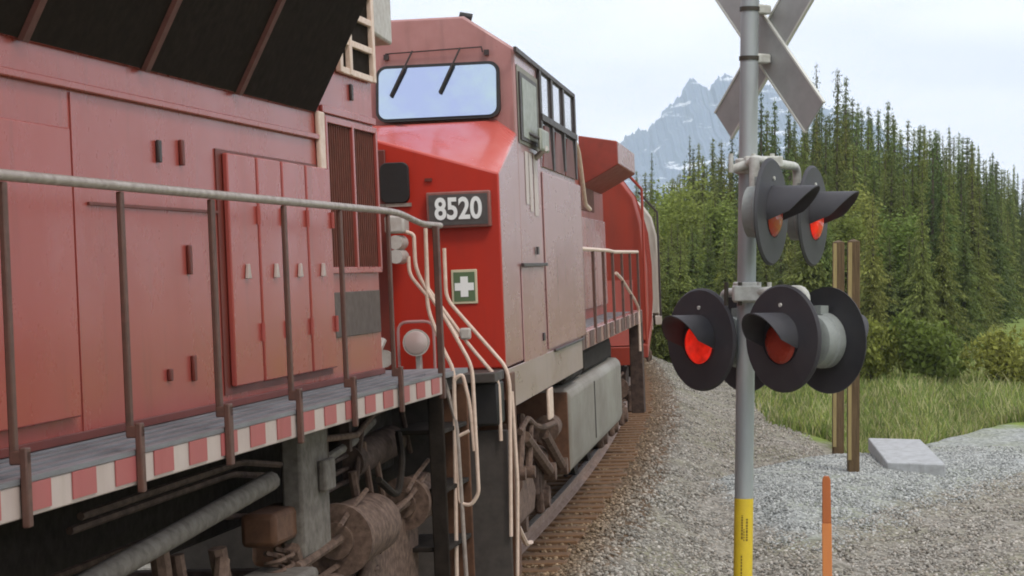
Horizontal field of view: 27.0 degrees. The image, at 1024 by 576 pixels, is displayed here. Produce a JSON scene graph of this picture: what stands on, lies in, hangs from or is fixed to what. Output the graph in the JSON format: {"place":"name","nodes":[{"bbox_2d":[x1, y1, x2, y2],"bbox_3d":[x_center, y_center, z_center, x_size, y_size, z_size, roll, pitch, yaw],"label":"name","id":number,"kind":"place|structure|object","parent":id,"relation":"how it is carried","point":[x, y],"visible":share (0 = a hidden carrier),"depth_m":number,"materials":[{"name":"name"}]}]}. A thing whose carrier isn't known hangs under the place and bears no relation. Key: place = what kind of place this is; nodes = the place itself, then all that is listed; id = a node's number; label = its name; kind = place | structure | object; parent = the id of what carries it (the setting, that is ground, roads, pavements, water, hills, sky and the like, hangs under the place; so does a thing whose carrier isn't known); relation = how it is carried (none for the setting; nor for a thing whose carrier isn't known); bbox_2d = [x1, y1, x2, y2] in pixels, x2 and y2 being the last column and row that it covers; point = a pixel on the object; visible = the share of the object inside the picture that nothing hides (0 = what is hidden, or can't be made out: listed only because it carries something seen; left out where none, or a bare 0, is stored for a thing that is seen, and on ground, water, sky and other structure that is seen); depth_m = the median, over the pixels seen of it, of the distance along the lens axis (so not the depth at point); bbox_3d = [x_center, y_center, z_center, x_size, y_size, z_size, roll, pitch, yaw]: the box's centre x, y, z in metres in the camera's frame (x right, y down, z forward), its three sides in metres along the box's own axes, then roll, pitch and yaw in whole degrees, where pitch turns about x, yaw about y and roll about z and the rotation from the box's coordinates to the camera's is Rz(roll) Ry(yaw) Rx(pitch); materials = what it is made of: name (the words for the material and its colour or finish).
{"place":"outdoors","nodes":[
{"label":"outdoors","id":0,"kind":"place"},
{"bbox_2d":[138,316,1023,575],"bbox_3d":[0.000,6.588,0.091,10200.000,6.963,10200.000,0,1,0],"label":"ground","id":1,"kind":"structure","parent":0,"point":[1009,434],"depth_m":30.25,"materials":[{"name":"gravel"}]},
{"bbox_2d":[521,365,653,575],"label":"railway track","id":2,"kind":"structure","parent":1,"relation":"on","point":[568,492],"depth_m":28.04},
{"bbox_2d":[0,0,479,575],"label":"locomotive","id":3,"kind":"object","parent":2,"relation":"on","point":[190,268],"visible":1,"depth_m":10.84,"materials":[{"name":"red paint"}]},
{"bbox_2d":[0,117,80,431],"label":"hood door","id":4,"kind":"structure","parent":3,"relation":"in","point":[41,229],"depth_m":8.85,"materials":[{"name":"red paint"}]},
{"bbox_2d":[222,153,265,386],"bbox_3d":[-1.455,-0.101,11.632,0.054,1.250,0.502,-2,0,10],"label":"hood door","id":5,"kind":"structure","parent":3,"relation":"in","point":[247,333],"depth_m":11.58,"materials":[{"name":"red paint"}]},
{"bbox_2d":[255,158,286,380],"bbox_3d":[-1.360,-0.108,12.137,0.054,1.250,0.452,-2,0,10],"label":"hood door","id":6,"kind":"structure","parent":3,"relation":"in","point":[267,172],"depth_m":12.10,"materials":[{"name":"red paint"}]},
{"bbox_2d":[280,161,313,374],"bbox_3d":[-1.273,-0.115,12.630,0.054,1.250,0.472,-2,0,10],"label":"hood door","id":7,"kind":"structure","parent":3,"relation":"in","point":[292,178],"depth_m":12.64,"materials":[{"name":"red paint"}]},
{"bbox_2d":[304,165,338,371],"bbox_3d":[-1.177,-0.122,13.164,0.054,1.250,0.537,-2,0,10],"label":"hood door","id":8,"kind":"structure","parent":3,"relation":"in","point":[317,181],"depth_m":13.13,"materials":[{"name":"red paint"}]},
{"bbox_2d":[170,12,645,575],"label":"locomotive","id":9,"kind":"object","parent":2,"relation":"on","point":[498,166],"visible":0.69,"depth_m":18.05,"materials":[{"name":"red paint"}]},
{"bbox_2d":[518,71,537,146],"bbox_3d":[0.147,-1.564,18.826,0.019,0.580,1.320,-2,1,7],"label":"side window","id":10,"kind":"structure","parent":9,"relation":"in","point":[528,109],"depth_m":18.66,"materials":[{"name":"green glass"}]},
{"bbox_2d":[521,267,546,361],"bbox_3d":[0.201,0.350,18.765,0.008,1.070,1.700,-2,1,7],"label":"side door","id":11,"kind":"structure","parent":9,"relation":"in","point":[532,278],"depth_m":18.66,"materials":[{"name":"red paint"}]},
{"bbox_2d":[537,70,577,179],"bbox_3d":[0.474,-1.601,21.446,0.043,0.900,3.550,-2,1,7],"label":"side window","id":12,"kind":"structure","parent":9,"relation":"in","point":[557,109],"depth_m":21.38,"materials":[{"name":"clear glass"}]},
{"bbox_2d":[581,217,587,309],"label":"hood door","id":13,"kind":"structure","parent":9,"relation":"in","point":[583,228],"depth_m":30.03,"materials":[{"name":"red paint"}]},
{"bbox_2d":[584,218,592,308],"bbox_3d":[1.092,-0.357,30.707,0.030,1.300,0.860,-2,1,7],"label":"hood door","id":14,"kind":"structure","parent":9,"relation":"in","point":[586,220],"depth_m":30.66,"materials":[{"name":"red paint"}]},
{"bbox_2d":[590,219,597,305],"bbox_3d":[1.205,-0.370,31.620,0.030,1.300,0.860,-2,1,7],"label":"hood door","id":15,"kind":"structure","parent":9,"relation":"in","point":[592,222],"depth_m":31.78,"materials":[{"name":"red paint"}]},
{"bbox_2d":[595,220,602,305],"bbox_3d":[1.318,-0.382,32.533,0.030,1.300,0.860,-2,1,7],"label":"hood door","id":16,"kind":"structure","parent":9,"relation":"in","point":[597,223],"depth_m":32.49,"materials":[{"name":"red paint"}]},
{"bbox_2d":[600,221,607,303],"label":"hood door","id":17,"kind":"structure","parent":9,"relation":"in","point":[602,224],"depth_m":33.61,"materials":[{"name":"red paint"}]},
{"bbox_2d":[602,176,652,411],"bbox_3d":[1.249,0.049,43.153,3.117,4.782,17.300,-2,1,4],"label":"hopper car","id":18,"kind":"object","parent":2,"relation":"on","point":[624,221],"visible":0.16,"depth_m":35.83,"materials":[{"name":"red paint"}]},
{"bbox_2d":[627,192,661,376],"bbox_3d":[2.475,-0.193,60.719,3.117,4.782,17.300,-2,1,2],"label":"hopper car","id":19,"kind":"object","parent":2,"relation":"on","point":[656,279],"visible":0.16,"depth_m":53.41,"materials":[{"name":"grey paint"}]},
{"bbox_2d":[650,257,672,359],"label":"spruce tree","id":20,"kind":"object","parent":1,"relation":"on","point":[656,335],"visible":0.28,"depth_m":71.26,"materials":[{"name":"green plant"}]},
{"bbox_2d":[646,179,684,240],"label":"leafy tree","id":21,"kind":"object","parent":1,"relation":"on","point":[656,197],"visible":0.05,"depth_m":104.08,"materials":[{"name":"green plant"}]},
{"bbox_2d":[659,236,677,360],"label":"spruce tree","id":22,"kind":"object","parent":1,"relation":"on","point":[667,268],"visible":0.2,"depth_m":72.97,"materials":[{"name":"green plant"}]},
{"bbox_2d":[652,184,692,257],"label":"leafy tree","id":23,"kind":"object","parent":1,"relation":"on","point":[664,226],"visible":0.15,"depth_m":99.85,"materials":[{"name":"green plant"}]},
{"bbox_2d":[653,235,696,362],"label":"spruce tree","id":24,"kind":"object","parent":1,"relation":"on","point":[680,286],"visible":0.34,"depth_m":71.35,"materials":[{"name":"green plant"}]},
{"bbox_2d":[665,164,715,254],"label":"leafy tree","id":25,"kind":"object","parent":1,"relation":"on","point":[694,209],"visible":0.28,"depth_m":97.90,"materials":[{"name":"green plant"}]},
{"bbox_2d":[673,224,713,290],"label":"spruce tree","id":26,"kind":"object","parent":1,"relation":"on","point":[692,256],"visible":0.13,"depth_m":76.29,"materials":[{"name":"green plant"}]},
{"bbox_2d":[663,244,729,286],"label":"leafy shrub","id":27,"kind":"object","parent":1,"relation":"on","point":[699,261],"visible":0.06,"depth_m":89.64,"materials":[{"name":"green plant"}]},
{"bbox_2d":[686,156,717,241],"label":"spruce tree","id":28,"kind":"object","parent":1,"relation":"on","point":[701,198],"visible":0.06,"depth_m":101.09,"materials":[{"name":"green plant"}]},
{"bbox_2d":[697,199,709,253],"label":"spruce tree","id":29,"kind":"object","parent":1,"relation":"on","point":[704,233],"visible":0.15,"depth_m":91.17,"materials":[{"name":"green plant"}]},
{"bbox_2d":[698,236,719,294],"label":"spruce tree","id":30,"kind":"object","parent":1,"relation":"on","point":[710,276],"visible":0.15,"depth_m":79.44,"materials":[{"name":"green plant"}]},
{"bbox_2d":[699,184,721,257],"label":"spruce tree","id":31,"kind":"object","parent":1,"relation":"on","point":[714,196],"visible":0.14,"depth_m":91.81,"materials":[{"name":"green plant"}]},
{"bbox_2d":[706,138,718,212],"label":"spruce tree","id":32,"kind":"object","parent":1,"relation":"on","point":[712,159],"visible":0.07,"depth_m":113.87,"materials":[{"name":"green plant"}]},
{"bbox_2d":[699,189,737,265],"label":"leafy tree","id":33,"kind":"object","parent":1,"relation":"on","point":[723,214],"visible":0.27,"depth_m":91.27,"materials":[{"name":"green plant"}]},
{"bbox_2d":[712,141,728,203],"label":"spruce tree","id":34,"kind":"object","parent":1,"relation":"on","point":[721,163],"visible":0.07,"depth_m":107.89,"materials":[{"name":"green plant"}]},
{"bbox_2d":[707,236,736,295],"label":"spruce tree","id":35,"kind":"object","parent":1,"relation":"on","point":[722,278],"visible":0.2,"depth_m":77.53,"materials":[{"name":"green plant"}]},
{"bbox_2d":[720,156,737,221],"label":"spruce tree","id":36,"kind":"object","parent":1,"relation":"on","point":[729,183],"visible":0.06,"depth_m":101.12,"materials":[{"name":"green plant"}]},
{"bbox_2d":[698,210,774,284],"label":"leafy tree","id":37,"kind":"object","parent":1,"relation":"on","point":[730,241],"visible":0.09,"depth_m":87.67,"materials":[{"name":"green plant"}]},
{"bbox_2d":[757,93,769,155],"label":"spruce tree","id":38,"kind":"object","parent":1,"relation":"on","point":[760,145],"visible":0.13,"depth_m":103.86,"materials":[{"name":"green plant"}]},
{"bbox_2d":[662,0,868,575],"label":"crossing signal","id":39,"kind":"object","parent":1,"relation":"on","point":[746,335],"visible":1,"depth_m":12.43,"materials":[{"name":"metal"}]},
{"bbox_2d":[766,98,782,155],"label":"spruce tree","id":40,"kind":"object","parent":1,"relation":"on","point":[775,145],"visible":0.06,"depth_m":105.86,"materials":[{"name":"green plant"}]},
{"bbox_2d":[774,245,788,285],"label":"spruce tree","id":41,"kind":"object","parent":1,"relation":"on","point":[780,273],"visible":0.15,"depth_m":75.70,"materials":[{"name":"green plant"}]},
{"bbox_2d":[771,178,802,285],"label":"spruce tree","id":42,"kind":"object","parent":1,"relation":"on","point":[786,246],"visible":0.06,"depth_m":85.94,"materials":[{"name":"green plant"}]},
{"bbox_2d":[781,111,796,184],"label":"spruce tree","id":43,"kind":"object","parent":1,"relation":"on","point":[787,124],"visible":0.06,"depth_m":99.88,"materials":[{"name":"green plant"}]},
{"bbox_2d":[776,241,831,292],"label":"leafy shrub","id":44,"kind":"object","parent":1,"relation":"on","point":[807,272],"visible":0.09,"depth_m":71.77,"materials":[{"name":"green plant"}]},
{"bbox_2d":[797,132,814,175],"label":"spruce tree","id":45,"kind":"object","parent":1,"relation":"on","point":[803,151],"visible":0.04,"depth_m":97.87,"materials":[{"name":"green plant"}]},
{"bbox_2d":[822,476,831,575],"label":"marker stake","id":46,"kind":"object","parent":1,"relation":"on","point":[826,534],"visible":1,"depth_m":18.02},
{"bbox_2d":[816,116,837,232],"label":"spruce tree","id":47,"kind":"object","parent":1,"relation":"on","point":[826,158],"visible":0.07,"depth_m":95.87,"materials":[{"name":"green plant"}]},
{"bbox_2d":[812,185,844,291],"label":"spruce tree","id":48,"kind":"object","parent":1,"relation":"on","point":[827,266],"visible":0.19,"depth_m":72.11,"materials":[{"name":"green plant"}]},
{"bbox_2d":[828,67,844,183],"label":"spruce tree","id":49,"kind":"object","parent":1,"relation":"on","point":[838,91],"visible":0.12,"depth_m":109.84,"materials":[{"name":"green plant"}]},
{"bbox_2d":[832,240,844,453],"bbox_3d":[5.747,1.125,37.612,0.200,3.942,0.202,0,1,0],"label":"timber post","id":50,"kind":"object","parent":1,"relation":"on","point":[838,249],"visible":0.63,"depth_m":37.53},
{"bbox_2d":[829,106,848,190],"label":"spruce tree","id":51,"kind":"object","parent":1,"relation":"on","point":[837,157],"visible":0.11,"depth_m":100.34,"materials":[{"name":"green plant"}]},
{"bbox_2d":[830,118,852,188],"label":"spruce tree","id":52,"kind":"object","parent":1,"relation":"on","point":[845,152],"visible":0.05,"depth_m":106.47,"materials":[{"name":"green plant"}]},
{"bbox_2d":[838,76,855,169],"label":"spruce tree","id":53,"kind":"object","parent":1,"relation":"on","point":[845,97],"visible":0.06,"depth_m":115.84,"materials":[{"name":"green plant"}]},
{"bbox_2d":[847,239,859,471],"bbox_3d":[5.342,1.110,33.411,0.187,3.756,0.189,0,1,0],"label":"timber post","id":54,"kind":"object","parent":1,"relation":"on","point":[853,388],"visible":0.69,"depth_m":33.34,"materials":[{"name":"wood"}]},
{"bbox_2d":[819,205,887,307],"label":"leafy tree","id":55,"kind":"object","parent":1,"relation":"on","point":[854,221],"visible":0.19,"depth_m":79.14,"materials":[{"name":"green plant"}]},
{"bbox_2d":[831,143,878,245],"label":"spruce tree","id":56,"kind":"object","parent":1,"relation":"on","point":[853,178],"visible":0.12,"depth_m":85.27,"materials":[{"name":"green plant"}]},
{"bbox_2d":[842,111,869,212],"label":"spruce tree","id":57,"kind":"object","parent":1,"relation":"on","point":[856,132],"visible":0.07,"depth_m":102.42,"materials":[{"name":"green plant"}]},
{"bbox_2d":[833,182,897,280],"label":"leafy tree","id":58,"kind":"object","parent":1,"relation":"on","point":[859,204],"visible":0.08,"depth_m":83.28,"materials":[{"name":"green plant"}]},
{"bbox_2d":[708,445,1023,556],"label":"crushed rock","id":59,"kind":"object","parent":1,"relation":"on","point":[869,460],"visible":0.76,"depth_m":31.92,"materials":[{"name":"gravel"}]},
{"bbox_2d":[858,149,883,236],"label":"spruce tree","id":60,"kind":"object","parent":1,"relation":"on","point":[865,171],"visible":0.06,"depth_m":89.05,"materials":[{"name":"green plant"}]},
{"bbox_2d":[859,122,886,206],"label":"spruce tree","id":61,"kind":"object","parent":1,"relation":"on","point":[868,141],"visible":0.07,"depth_m":104.40,"materials":[{"name":"green plant"}]},
{"bbox_2d":[865,171,886,249],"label":"spruce tree","id":62,"kind":"object","parent":1,"relation":"on","point":[875,190],"visible":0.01,"depth_m":88.92,"materials":[{"name":"green plant"}]},
{"bbox_2d":[871,109,884,188],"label":"spruce tree","id":63,"kind":"object","parent":1,"relation":"on","point":[878,127],"visible":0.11,"depth_m":109.87,"materials":[{"name":"green plant"}]},
{"bbox_2d":[860,193,903,362],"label":"spruce tree","id":64,"kind":"object","parent":1,"relation":"on","point":[873,290],"visible":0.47,"depth_m":73.47,"materials":[{"name":"green plant"}]},
{"bbox_2d":[878,144,889,228],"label":"spruce tree","id":65,"kind":"object","parent":1,"relation":"on","point":[882,164],"visible":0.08,"depth_m":100.55,"materials":[{"name":"green plant"}]},
{"bbox_2d":[860,316,911,382],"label":"leafy shrub","id":66,"kind":"object","parent":1,"relation":"on","point":[879,352],"visible":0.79,"depth_m":65.86,"materials":[{"name":"green plant"}]},
{"bbox_2d":[874,101,900,213],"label":"spruce tree","id":67,"kind":"object","parent":1,"relation":"on","point":[888,150],"visible":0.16,"depth_m":107.85,"materials":[{"name":"green plant"}]},
{"bbox_2d":[878,234,906,358],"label":"spruce tree","id":68,"kind":"object","parent":1,"relation":"on","point":[893,294],"visible":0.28,"depth_m":77.89,"materials":[{"name":"green plant"}]},
{"bbox_2d":[879,151,905,242],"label":"spruce tree","id":69,"kind":"object","parent":1,"relation":"on","point":[892,197],"visible":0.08,"depth_m":90.60,"materials":[{"name":"green plant"}]},
{"bbox_2d":[886,122,909,204],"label":"spruce tree","id":70,"kind":"object","parent":1,"relation":"on","point":[893,128],"visible":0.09,"depth_m":109.70,"materials":[{"name":"green plant"}]},
{"bbox_2d":[867,205,931,317],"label":"leafy tree","id":71,"kind":"object","parent":1,"relation":"on","point":[900,242],"visible":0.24,"depth_m":81.57,"materials":[{"name":"green plant"}]},
{"bbox_2d":[868,438,945,476],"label":"road slab","id":72,"kind":"structure","parent":1,"relation":"on","point":[916,455],"depth_m":35.47,"materials":[{"name":"concrete"}]},
{"bbox_2d":[887,236,929,353],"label":"spruce tree","id":73,"kind":"object","parent":1,"relation":"on","point":[902,290],"visible":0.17,"depth_m":77.93,"materials":[{"name":"green plant"}]},
{"bbox_2d":[905,154,928,231],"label":"spruce tree","id":74,"kind":"object","parent":1,"relation":"on","point":[912,182],"visible":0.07,"depth_m":91.53,"materials":[{"name":"green plant"}]},
{"bbox_2d":[906,128,927,206],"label":"spruce tree","id":75,"kind":"object","parent":1,"relation":"on","point":[918,157],"visible":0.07,"depth_m":110.53,"materials":[{"name":"green plant"}]},
{"bbox_2d":[882,172,955,333],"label":"spruce tree","id":76,"kind":"object","parent":1,"relation":"on","point":[904,202],"visible":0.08,"depth_m":84.63,"materials":[{"name":"green plant"}]},
{"bbox_2d":[895,182,949,372],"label":"spruce tree","id":77,"kind":"object","parent":1,"relation":"on","point":[921,275],"visible":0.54,"depth_m":70.46,"materials":[{"name":"green plant"}]},
{"bbox_2d":[888,309,968,380],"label":"leafy shrub","id":78,"kind":"object","parent":1,"relation":"on","point":[930,354],"visible":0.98,"depth_m":65.39,"materials":[{"name":"green plant"}]},
{"bbox_2d":[919,139,958,329],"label":"spruce tree","id":79,"kind":"object","parent":1,"relation":"on","point":[930,201],"visible":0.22,"depth_m":89.97,"materials":[{"name":"green plant"}]},
{"bbox_2d":[927,156,958,330],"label":"spruce tree","id":80,"kind":"object","parent":1,"relation":"on","point":[939,203],"visible":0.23,"depth_m":87.66,"materials":[{"name":"green plant"}]},
{"bbox_2d":[913,159,978,347],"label":"spruce tree","id":81,"kind":"object","parent":1,"relation":"on","point":[922,174],"visible":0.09,"depth_m":91.50,"materials":[{"name":"green plant"}]},
{"bbox_2d":[916,142,985,339],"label":"spruce tree","id":82,"kind":"object","parent":1,"relation":"on","point":[952,250],"visible":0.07,"depth_m":99.49,"materials":[{"name":"green plant"}]},
{"bbox_2d":[930,197,976,355],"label":"spruce tree","id":83,"kind":"object","parent":1,"relation":"on","point":[946,302],"visible":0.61,"depth_m":80.28,"materials":[{"name":"green plant"}]},
{"bbox_2d":[924,130,985,333],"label":"spruce tree","id":84,"kind":"object","parent":1,"relation":"on","point":[953,227],"visible":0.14,"depth_m":99.31,"materials":[{"name":"green plant"}]},
{"bbox_2d":[943,163,982,334],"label":"spruce tree","id":85,"kind":"object","parent":1,"relation":"on","point":[951,210],"visible":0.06,"depth_m":101.50,"materials":[{"name":"green plant"}]},
{"bbox_2d":[954,161,974,319],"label":"spruce tree","id":86,"kind":"object","parent":1,"relation":"on","point":[960,204],"visible":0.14,"depth_m":111.11,"materials":[{"name":"green plant"}]},
{"bbox_2d":[951,190,983,347],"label":"spruce tree","id":87,"kind":"object","parent":1,"relation":"on","point":[965,273],"visible":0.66,"depth_m":92.63,"materials":[{"name":"green plant"}]},
{"bbox_2d":[947,165,989,332],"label":"spruce tree","id":88,"kind":"object","parent":1,"relation":"on","point":[953,199],"visible":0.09,"depth_m":109.48,"materials":[{"name":"green plant"}]},
{"bbox_2d":[970,213,998,334],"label":"spruce tree","id":89,"kind":"object","parent":1,"relation":"on","point":[984,286],"visible":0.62,"depth_m":110.27,"materials":[{"name":"green plant"}]},
{"bbox_2d":[963,162,1007,330],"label":"spruce tree","id":90,"kind":"object","parent":1,"relation":"on","point":[972,223],"visible":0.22,"depth_m":117.59,"materials":[{"name":"green plant"}]},
{"bbox_2d":[959,324,1023,385],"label":"leafy shrub","id":91,"kind":"object","parent":1,"relation":"on","point":[1000,352],"visible":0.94,"depth_m":63.60,"materials":[{"name":"green plant"}]},
{"bbox_2d":[974,183,1010,327],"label":"spruce tree","id":92,"kind":"object","parent":1,"relation":"on","point":[986,243],"visible":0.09,"depth_m":121.99,"materials":[{"name":"green plant"}]},
{"bbox_2d":[980,172,1023,322],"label":"spruce tree","id":93,"kind":"object","parent":1,"relation":"on","point":[1006,293],"visible":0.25,"depth_m":131.45,"materials":[{"name":"green plant"}]},
{"bbox_2d":[991,193,1012,317],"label":"spruce tree","id":94,"kind":"object","parent":1,"relation":"on","point":[998,232],"visible":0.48,"depth_m":131.87,"materials":[{"name":"green plant"}]},
{"bbox_2d":[987,175,1023,318],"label":"spruce tree","id":95,"kind":"object","parent":1,"relation":"on","point":[1003,251],"visible":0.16,"depth_m":139.67,"materials":[{"name":"green plant"}]},
{"bbox_2d":[999,190,1021,316],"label":"spruce tree","id":96,"kind":"object","parent":1,"relation":"on","point":[1002,232],"visible":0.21,"depth_m":144.46,"materials":[{"name":"green plant"}]},
{"bbox_2d":[1004,180,1018,261],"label":"spruce tree","id":97,"kind":"object","parent":1,"relation":"on","point":[1010,211],"visible":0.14,"depth_m":154.81,"materials":[{"name":"green plant"}]},
{"bbox_2d":[1002,169,1023,296],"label":"spruce tree","id":98,"kind":"object","parent":1,"relation":"on","point":[1007,191],"visible":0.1,"depth_m":162.72,"materials":[{"name":"green plant"}]},
{"bbox_2d":[1003,212,1023,315],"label":"spruce tree","id":99,"kind":"object","parent":1,"relation":"on","point":[1013,261],"visible":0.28,"depth_m":145.85,"materials":[{"name":"green plant"}]},
{"bbox_2d":[1009,216,1023,314],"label":"spruce tree","id":100,"kind":"object","parent":1,"relation":"on","point":[1021,267],"visible":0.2,"depth_m":147.71,"materials":[{"name":"green plant"}]},
{"bbox_2d":[390,0,1023,204],"label":"sky","id":101,"kind":"structure","parent":0,"point":[940,65],"materials":[{"name":"white"}]},
{"bbox_2d":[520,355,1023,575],"bbox_3d":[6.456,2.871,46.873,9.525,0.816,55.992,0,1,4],"label":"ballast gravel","id":102,"kind":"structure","parent":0,"point":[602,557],"depth_m":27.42,"materials":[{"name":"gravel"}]},
{"bbox_2d":[620,73,1020,217],"bbox_3d":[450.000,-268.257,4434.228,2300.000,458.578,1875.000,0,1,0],"label":"mountain","id":103,"kind":"structure","parent":0,"point":[679,123],"depth_m":4660.18,"materials":[{"name":"stone"}]},
{"bbox_2d":[754,340,1023,452],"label":"grass","id":104,"kind":"structure","parent":0,"point":[897,404],"depth_m":53.13,"materials":[{"name":"plant"}]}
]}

